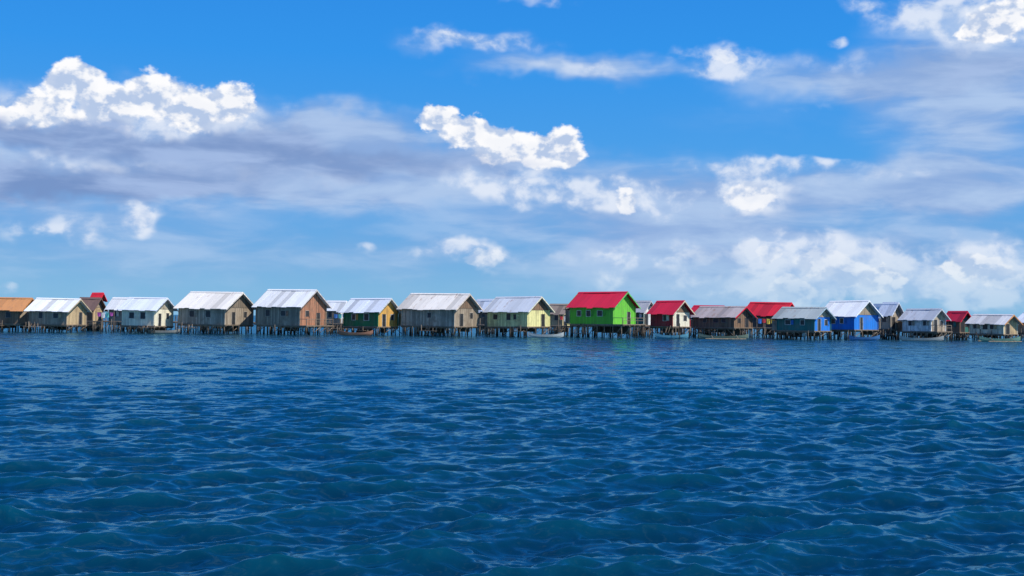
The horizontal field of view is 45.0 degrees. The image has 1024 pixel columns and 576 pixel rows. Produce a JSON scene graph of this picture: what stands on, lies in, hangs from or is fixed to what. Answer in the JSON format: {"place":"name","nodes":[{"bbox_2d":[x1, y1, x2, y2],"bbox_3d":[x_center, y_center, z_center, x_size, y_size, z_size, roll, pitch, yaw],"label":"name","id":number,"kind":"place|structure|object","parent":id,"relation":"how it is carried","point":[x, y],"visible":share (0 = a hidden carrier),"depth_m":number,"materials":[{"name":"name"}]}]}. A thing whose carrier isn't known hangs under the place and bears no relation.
{"place":"outdoors","nodes":[
{"label":"outdoors","id":0,"kind":"place"},
{"bbox_2d":[229,296,250,307],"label":"gable cladding","id":1,"kind":"structure","parent":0,"point":[241,302],"depth_m":175.82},
{"bbox_2d":[0,314,1023,575],"bbox_3d":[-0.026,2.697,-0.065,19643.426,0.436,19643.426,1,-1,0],"label":"sea water","id":2,"kind":"structure","parent":0,"point":[252,452],"depth_m":24.23,"materials":[{"name":"liquid"}]},
{"bbox_2d":[0,320,31,331],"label":"stilts","id":3,"kind":"object","parent":2,"relation":"in","point":[12,328],"visible":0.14,"depth_m":176.65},
{"bbox_2d":[0,323,27,325],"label":"deck","id":4,"kind":"structure","parent":3,"relation":"on","point":[4,324],"depth_m":175.40,"materials":[{"name":"brown wood"}]},
{"bbox_2d":[0,310,19,323],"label":"walls","id":5,"kind":"structure","parent":4,"relation":"on","point":[14,318],"depth_m":175.37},
{"bbox_2d":[0,297,32,310],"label":"roof","id":6,"kind":"structure","parent":5,"relation":"on","point":[14,303],"depth_m":176.51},
{"bbox_2d":[20,302,31,323],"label":"gable walls","id":7,"kind":"structure","parent":4,"relation":"on","point":[24,316],"depth_m":176.51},
{"bbox_2d":[21,322,85,332],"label":"stilts","id":8,"kind":"object","parent":2,"relation":"in","point":[57,330],"visible":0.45,"depth_m":173.71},
{"bbox_2d":[24,324,86,326],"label":"deck","id":9,"kind":"structure","parent":8,"relation":"on","point":[59,325],"depth_m":173.55,"materials":[{"name":"brown wood"}]},
{"bbox_2d":[29,310,86,324],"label":"walls","id":10,"kind":"structure","parent":9,"relation":"on","point":[48,318],"depth_m":173.59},
{"bbox_2d":[24,298,90,311],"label":"roof","id":11,"kind":"structure","parent":10,"relation":"on","point":[55,304],"depth_m":174.63,"materials":[{"name":"metal"}]},
{"bbox_2d":[67,302,85,324],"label":"gable walls","id":12,"kind":"structure","parent":9,"relation":"on","point":[73,316],"depth_m":175.27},
{"bbox_2d":[72,325,98,330],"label":"stilts","id":13,"kind":"object","parent":2,"relation":"in","point":[89,329],"visible":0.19,"depth_m":195.07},
{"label":"deck","id":14,"kind":"structure","parent":13,"relation":"on","visible":0},
{"bbox_2d":[87,307,103,322],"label":"walls","id":15,"kind":"structure","parent":14,"relation":"on","point":[89,316],"depth_m":194.46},
{"bbox_2d":[79,297,108,311],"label":"roof","id":16,"kind":"structure","parent":15,"relation":"on","point":[91,303],"depth_m":195.38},
{"bbox_2d":[108,324,141,330],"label":"stilts","id":17,"kind":"object","parent":2,"relation":"in","point":[122,328],"visible":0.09,"depth_m":193.33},
{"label":"deck","id":18,"kind":"structure","parent":17,"relation":"on","visible":0},
{"bbox_2d":[109,310,121,322],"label":"walls","id":19,"kind":"structure","parent":18,"relation":"on","point":[119,318],"depth_m":192.85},
{"bbox_2d":[105,297,128,310],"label":"roof","id":20,"kind":"structure","parent":19,"relation":"on","point":[115,303],"depth_m":193.62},
{"bbox_2d":[115,325,171,333],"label":"stilts","id":21,"kind":"object","parent":2,"relation":"in","point":[144,329],"visible":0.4,"depth_m":173.71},
{"bbox_2d":[121,325,173,327],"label":"deck","id":22,"kind":"structure","parent":21,"relation":"on","point":[132,326],"depth_m":173.98,"materials":[{"name":"brown wood"}]},
{"bbox_2d":[122,309,173,325],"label":"walls","id":23,"kind":"structure","parent":22,"relation":"on","point":[149,320],"depth_m":173.68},
{"bbox_2d":[117,297,176,310],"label":"roof","id":24,"kind":"structure","parent":23,"relation":"on","point":[144,303],"depth_m":174.73,"materials":[{"name":"metal"}]},
{"bbox_2d":[154,309,171,325],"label":"gable walls","id":25,"kind":"structure","parent":22,"relation":"on","point":[165,321],"depth_m":175.48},
{"bbox_2d":[145,328,180,333],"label":"wooden canoe","id":26,"kind":"object","parent":2,"relation":"on","point":[177,331],"visible":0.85,"depth_m":173.64,"materials":[{"name":"paint"}]},
{"bbox_2d":[180,323,251,333],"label":"stilts","id":27,"kind":"object","parent":2,"relation":"in","point":[215,331],"visible":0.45,"depth_m":174.96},
{"bbox_2d":[177,323,253,327],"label":"deck","id":28,"kind":"structure","parent":27,"relation":"on","point":[215,325],"depth_m":173.97,"materials":[{"name":"brown wood"}]},
{"bbox_2d":[178,308,253,324],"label":"walls","id":29,"kind":"structure","parent":28,"relation":"on","point":[217,316],"depth_m":173.93,"materials":[{"name":"wood"}]},
{"bbox_2d":[173,291,255,309],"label":"roof","id":30,"kind":"structure","parent":29,"relation":"on","point":[205,300],"depth_m":175.26,"materials":[{"name":"metal"}]},
{"bbox_2d":[225,306,252,324],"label":"gable walls","id":31,"kind":"structure","parent":28,"relation":"on","point":[240,320],"depth_m":175.50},
{"bbox_2d":[256,326,331,334],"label":"stilts","id":32,"kind":"object","parent":2,"relation":"in","point":[280,331],"visible":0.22,"depth_m":173.98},
{"bbox_2d":[255,319,333,327],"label":"deck","id":33,"kind":"structure","parent":32,"relation":"on","point":[305,326],"depth_m":172.20,"materials":[{"name":"brown wood"}]},
{"bbox_2d":[256,306,326,324],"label":"walls","id":34,"kind":"structure","parent":33,"relation":"on","point":[291,318],"depth_m":172.35,"materials":[{"name":"wood"}]},
{"bbox_2d":[252,289,329,307],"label":"roof","id":35,"kind":"structure","parent":34,"relation":"on","point":[269,298],"depth_m":173.57,"materials":[{"name":"metal"}]},
{"bbox_2d":[300,293,325,324],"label":"gable walls","id":36,"kind":"structure","parent":33,"relation":"on","point":[314,304],"depth_m":173.28,"materials":[{"name":"wood"}]},
{"bbox_2d":[325,325,345,332],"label":"stilts","id":37,"kind":"object","parent":2,"relation":"in","point":[334,331],"visible":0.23,"depth_m":198.66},
{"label":"deck","id":38,"kind":"object","parent":37,"relation":"on","visible":0},
{"bbox_2d":[327,311,340,322],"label":"walls","id":39,"kind":"structure","parent":38,"relation":"on","point":[337,320],"depth_m":198.94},
{"bbox_2d":[327,300,346,311],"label":"roof","id":40,"kind":"structure","parent":39,"relation":"on","point":[337,305],"depth_m":199.16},
{"bbox_2d":[338,330,372,335],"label":"wooden canoe","id":41,"kind":"object","parent":2,"relation":"on","point":[368,333],"visible":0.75,"depth_m":172.56,"materials":[{"name":"paint"}]},
{"bbox_2d":[344,325,396,335],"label":"stilts","id":42,"kind":"object","parent":2,"relation":"in","point":[373,330],"visible":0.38,"depth_m":175.87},
{"bbox_2d":[342,326,398,330],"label":"deck","id":43,"kind":"structure","parent":42,"relation":"on","point":[369,327],"depth_m":174.62,"materials":[{"name":"brown wood"}]},
{"bbox_2d":[343,311,397,326],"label":"walls","id":44,"kind":"structure","parent":43,"relation":"on","point":[372,321],"depth_m":175.01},
{"bbox_2d":[338,298,400,312],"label":"roof","id":45,"kind":"structure","parent":44,"relation":"on","point":[358,305],"depth_m":175.94,"materials":[{"name":"metal"}]},
{"bbox_2d":[352,314,393,326],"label":"dark openings","id":46,"kind":"object","parent":44,"relation":"part of","point":[366,316],"visible":1,"depth_m":174.68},
{"bbox_2d":[378,302,396,326],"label":"gable walls","id":47,"kind":"structure","parent":43,"relation":"on","point":[388,309],"depth_m":175.71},
{"bbox_2d":[394,325,476,336],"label":"stilts","id":48,"kind":"object","parent":2,"relation":"in","point":[427,333],"visible":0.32,"depth_m":175.30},
{"bbox_2d":[398,325,478,330],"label":"deck","id":49,"kind":"structure","parent":48,"relation":"on","point":[451,327],"depth_m":173.26,"materials":[{"name":"brown wood"}]},
{"bbox_2d":[401,308,477,325],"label":"walls","id":50,"kind":"structure","parent":49,"relation":"on","point":[437,318],"depth_m":173.36,"materials":[{"name":"wood"}]},
{"bbox_2d":[397,293,481,309],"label":"roof","id":51,"kind":"structure","parent":50,"relation":"on","point":[433,301],"depth_m":174.46,"materials":[{"name":"metal"}]},
{"bbox_2d":[455,308,476,325],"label":"gable walls","id":52,"kind":"structure","parent":49,"relation":"on","point":[467,321],"depth_m":173.80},
{"bbox_2d":[477,326,494,333],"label":"stilts","id":53,"kind":"object","parent":2,"relation":"in","point":[483,331],"visible":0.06,"depth_m":203.66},
{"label":"deck","id":54,"kind":"object","parent":53,"relation":"on","visible":0},
{"bbox_2d":[478,312,484,323],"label":"walls","id":55,"kind":"structure","parent":54,"relation":"on","point":[482,321],"depth_m":203.11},
{"bbox_2d":[476,299,493,312],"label":"roof","id":56,"kind":"structure","parent":55,"relation":"on","point":[483,303],"depth_m":203.46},
{"bbox_2d":[2,318,1023,339],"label":"wooden walkway","id":57,"kind":"structure","parent":2,"relation":"in","point":[479,325],"depth_m":187.73,"materials":[{"name":"brown wood"}]},
{"bbox_2d":[485,325,548,336],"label":"stilts","id":58,"kind":"object","parent":2,"relation":"in","point":[504,333],"visible":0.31,"depth_m":175.09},
{"bbox_2d":[484,326,550,331],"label":"deck","id":59,"kind":"structure","parent":58,"relation":"on","point":[508,327],"depth_m":174.48,"materials":[{"name":"brown wood"}]},
{"bbox_2d":[487,310,549,326],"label":"walls","id":60,"kind":"structure","parent":59,"relation":"on","point":[522,320],"depth_m":174.05,"materials":[{"name":"wood"}]},
{"bbox_2d":[482,296,553,312],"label":"roof","id":61,"kind":"structure","parent":60,"relation":"on","point":[514,304],"depth_m":174.76,"materials":[{"name":"metal"}]},
{"bbox_2d":[528,309,548,326],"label":"gable walls","id":62,"kind":"structure","parent":59,"relation":"on","point":[534,318],"depth_m":173.52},
{"bbox_2d":[36,316,1022,337],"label":"wooden walkway","id":63,"kind":"structure","parent":2,"relation":"in","point":[499,329],"depth_m":209.21,"materials":[{"name":"brown wood"}]},
{"bbox_2d":[528,332,563,337],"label":"wooden canoe","id":64,"kind":"object","parent":2,"relation":"on","point":[559,335],"visible":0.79,"depth_m":169.56,"materials":[{"name":"paint"}]},
{"bbox_2d":[549,327,568,334],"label":"stilts","id":65,"kind":"object","parent":2,"relation":"in","point":[554,332],"visible":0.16,"depth_m":194.91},
{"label":"deck","id":66,"kind":"structure","parent":65,"relation":"on","visible":0},
{"bbox_2d":[550,314,562,324],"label":"walls","id":67,"kind":"structure","parent":66,"relation":"on","point":[552,322],"depth_m":195.16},
{"bbox_2d":[549,304,567,314],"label":"roof","id":68,"kind":"structure","parent":67,"relation":"on","point":[558,309],"depth_m":195.12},
{"bbox_2d":[566,323,644,337],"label":"stilts","id":69,"kind":"object","parent":2,"relation":"in","point":[582,330],"visible":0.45,"depth_m":175.22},
{"bbox_2d":[564,318,645,333],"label":"deck","id":70,"kind":"structure","parent":69,"relation":"on","point":[630,324],"depth_m":173.02,"materials":[{"name":"brown wood"}]},
{"bbox_2d":[570,306,635,323],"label":"walls","id":71,"kind":"structure","parent":70,"relation":"on","point":[608,318],"depth_m":173.58,"materials":[{"name":"wood"}]},
{"bbox_2d":[565,291,638,308],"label":"roof","id":72,"kind":"structure","parent":71,"relation":"on","point":[588,300],"depth_m":174.67,"materials":[{"name":"metal"}]},
{"bbox_2d":[593,326,629,333],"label":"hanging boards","id":73,"kind":"object","parent":70,"relation":"attached to","point":[615,329],"visible":0.77,"depth_m":175.66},
{"bbox_2d":[613,295,634,323],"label":"gable walls","id":74,"kind":"structure","parent":70,"relation":"on","point":[623,307],"depth_m":173.84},
{"bbox_2d":[631,326,652,335],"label":"stilts","id":75,"kind":"object","parent":2,"relation":"in","point":[644,334],"visible":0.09,"depth_m":193.01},
{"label":"deck","id":76,"kind":"object","parent":75,"relation":"on","visible":0},
{"bbox_2d":[636,312,643,323],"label":"walls","id":77,"kind":"structure","parent":76,"relation":"on","point":[640,320],"depth_m":192.66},
{"bbox_2d":[635,300,652,312],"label":"roof","id":78,"kind":"structure","parent":77,"relation":"on","point":[643,304],"depth_m":193.07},
{"bbox_2d":[650,325,689,337],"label":"stilts","id":79,"kind":"object","parent":2,"relation":"in","point":[668,329],"visible":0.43,"depth_m":176.84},
{"bbox_2d":[650,326,690,332],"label":"deck","id":80,"kind":"structure","parent":79,"relation":"on","point":[673,327],"depth_m":176.58,"materials":[{"name":"brown wood"}]},
{"bbox_2d":[650,312,690,326],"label":"walls","id":81,"kind":"structure","parent":80,"relation":"on","point":[656,320],"depth_m":176.99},
{"bbox_2d":[646,300,693,314],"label":"roof","id":82,"kind":"structure","parent":81,"relation":"on","point":[668,307],"depth_m":177.16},
{"bbox_2d":[673,312,688,326],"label":"gable walls","id":83,"kind":"structure","parent":80,"relation":"on","point":[684,323],"depth_m":176.79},
{"bbox_2d":[655,333,688,337],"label":"wooden canoe","id":84,"kind":"object","parent":2,"relation":"on","point":[686,335],"visible":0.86,"depth_m":173.47,"materials":[{"name":"paint"}]},
{"bbox_2d":[688,326,751,337],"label":"stilts","id":85,"kind":"object","parent":2,"relation":"in","point":[694,335],"visible":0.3,"depth_m":183.82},
{"bbox_2d":[688,327,752,331],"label":"deck","id":86,"kind":"structure","parent":85,"relation":"on","point":[743,328],"depth_m":182.03,"materials":[{"name":"brown wood"}]},
{"bbox_2d":[694,316,752,326],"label":"walls","id":87,"kind":"structure","parent":86,"relation":"on","point":[698,321],"depth_m":182.74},
{"bbox_2d":[691,306,755,317],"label":"roof","id":88,"kind":"structure","parent":87,"relation":"on","point":[717,311],"depth_m":182.79,"materials":[{"name":"metal"}]},
{"bbox_2d":[735,309,750,326],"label":"gable walls","id":89,"kind":"structure","parent":86,"relation":"on","point":[744,314],"depth_m":181.39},
{"bbox_2d":[699,333,748,338],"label":"outrigger canoe","id":90,"kind":"object","parent":2,"relation":"on","point":[703,336],"visible":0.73,"depth_m":171.58,"materials":[{"name":"paint"}]},
{"bbox_2d":[743,329,784,337],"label":"stilts","id":91,"kind":"object","parent":2,"relation":"in","point":[769,335],"visible":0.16,"depth_m":192.37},
{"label":"deck","id":92,"kind":"structure","parent":91,"relation":"on","visible":0},
{"bbox_2d":[753,316,772,326],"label":"walls","id":93,"kind":"structure","parent":92,"relation":"on","point":[761,324],"depth_m":192.41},
{"bbox_2d":[747,302,793,316],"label":"roof","id":94,"kind":"structure","parent":93,"relation":"on","point":[762,309],"depth_m":192.92,"materials":[{"name":"metal"}]},
{"bbox_2d":[772,331,830,339],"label":"stilts","id":95,"kind":"object","parent":2,"relation":"in","point":[789,336],"visible":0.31,"depth_m":175.47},
{"bbox_2d":[771,330,831,332],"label":"deck","id":96,"kind":"structure","parent":95,"relation":"on","point":[795,331],"depth_m":174.40,"materials":[{"name":"brown wood"}]},
{"bbox_2d":[777,317,830,330],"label":"walls","id":97,"kind":"structure","parent":96,"relation":"on","point":[809,325],"depth_m":174.38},
{"bbox_2d":[771,307,834,318],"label":"roof","id":98,"kind":"structure","parent":97,"relation":"on","point":[800,312],"depth_m":174.99,"materials":[{"name":"metal"}]},
{"bbox_2d":[815,317,829,330],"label":"gable walls","id":99,"kind":"structure","parent":96,"relation":"on","point":[825,328],"depth_m":173.92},
{"bbox_2d":[822,331,877,339],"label":"stilts","id":100,"kind":"object","parent":2,"relation":"in","point":[845,336],"visible":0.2,"depth_m":179.46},
{"bbox_2d":[831,330,878,331],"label":"deck","id":101,"kind":"structure","parent":100,"relation":"on","point":[855,330],"depth_m":177.67,"materials":[{"name":"brown wood"}]},
{"bbox_2d":[831,315,877,329],"bbox_3d":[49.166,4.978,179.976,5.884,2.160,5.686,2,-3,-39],"label":"walls","id":102,"kind":"structure","parent":101,"relation":"on","point":[849,324],"depth_m":177.11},
{"bbox_2d":[825,300,881,316],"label":"roof","id":103,"kind":"structure","parent":102,"relation":"on","point":[849,308],"depth_m":178.62,"materials":[{"name":"metal"}]},
{"bbox_2d":[878,328,899,339],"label":"stilts","id":104,"kind":"object","parent":2,"relation":"in","point":[891,337],"visible":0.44,"depth_m":183.00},
{"bbox_2d":[880,329,898,334],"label":"deck","id":105,"kind":"structure","parent":104,"relation":"on","point":[889,330],"depth_m":182.70,"materials":[{"name":"brown wood"}]},
{"bbox_2d":[881,312,900,328],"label":"walls","id":106,"kind":"structure","parent":105,"relation":"on","point":[885,325],"depth_m":183.17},
{"bbox_2d":[879,302,903,316],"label":"roof","id":107,"kind":"structure","parent":106,"relation":"on","point":[886,309],"depth_m":183.44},
{"bbox_2d":[899,335,943,340],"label":"wooden canoe","id":108,"kind":"object","parent":2,"relation":"on","point":[903,338],"visible":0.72,"depth_m":170.56,"materials":[{"name":"paint"}]},
{"bbox_2d":[902,330,950,340],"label":"stilts","id":109,"kind":"object","parent":2,"relation":"in","point":[910,335],"visible":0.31,"depth_m":178.36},
{"bbox_2d":[898,325,952,333],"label":"deck","id":110,"kind":"structure","parent":109,"relation":"on","point":[944,332],"depth_m":177.46,"materials":[{"name":"brown wood"}]},
{"bbox_2d":[903,318,945,330],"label":"walls","id":111,"kind":"structure","parent":110,"relation":"on","point":[918,326],"depth_m":178.83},
{"bbox_2d":[898,308,949,320],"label":"roof","id":112,"kind":"structure","parent":111,"relation":"on","point":[920,314],"depth_m":179.21,"materials":[{"name":"metal"}]},
{"bbox_2d":[932,312,944,330],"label":"gable walls","id":113,"kind":"structure","parent":110,"relation":"on","point":[940,316],"depth_m":178.25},
{"bbox_2d":[944,333,968,339],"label":"stilts","id":114,"kind":"object","parent":2,"relation":"in","point":[957,338],"visible":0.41,"depth_m":185.16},
{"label":"deck","id":115,"kind":"object","parent":114,"relation":"on","visible":0},
{"bbox_2d":[946,318,959,331],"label":"walls","id":116,"kind":"structure","parent":115,"relation":"on","point":[956,328],"depth_m":185.05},
{"bbox_2d":[946,311,969,321],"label":"roof","id":117,"kind":"structure","parent":116,"relation":"on","point":[954,315],"depth_m":185.29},
{"bbox_2d":[963,329,1016,340],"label":"stilts","id":118,"kind":"object","parent":2,"relation":"in","point":[987,336],"visible":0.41,"depth_m":179.12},
{"bbox_2d":[969,333,1018,335],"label":"deck","id":119,"kind":"structure","parent":118,"relation":"on","point":[978,334],"depth_m":178.03,"materials":[{"name":"brown wood"}]},
{"bbox_2d":[969,322,1017,333],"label":"walls","id":120,"kind":"structure","parent":119,"relation":"on","point":[999,329],"depth_m":178.77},
{"bbox_2d":[965,314,1020,324],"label":"roof","id":121,"kind":"structure","parent":120,"relation":"on","point":[994,319],"depth_m":179.15,"materials":[{"name":"metal"}]},
{"bbox_2d":[1004,318,1016,333],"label":"gable walls","id":122,"kind":"structure","parent":119,"relation":"on","point":[1012,322],"depth_m":177.77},
{"bbox_2d":[979,336,1021,341],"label":"outrigger canoe","id":123,"kind":"object","parent":2,"relation":"on","point":[985,339],"visible":0.86,"depth_m":171.49,"materials":[{"name":"paint"}]},
{"bbox_2d":[0,0,1023,317],"label":"sky","id":124,"kind":"structure","parent":0,"point":[803,153],"materials":[{"name":"blue"}]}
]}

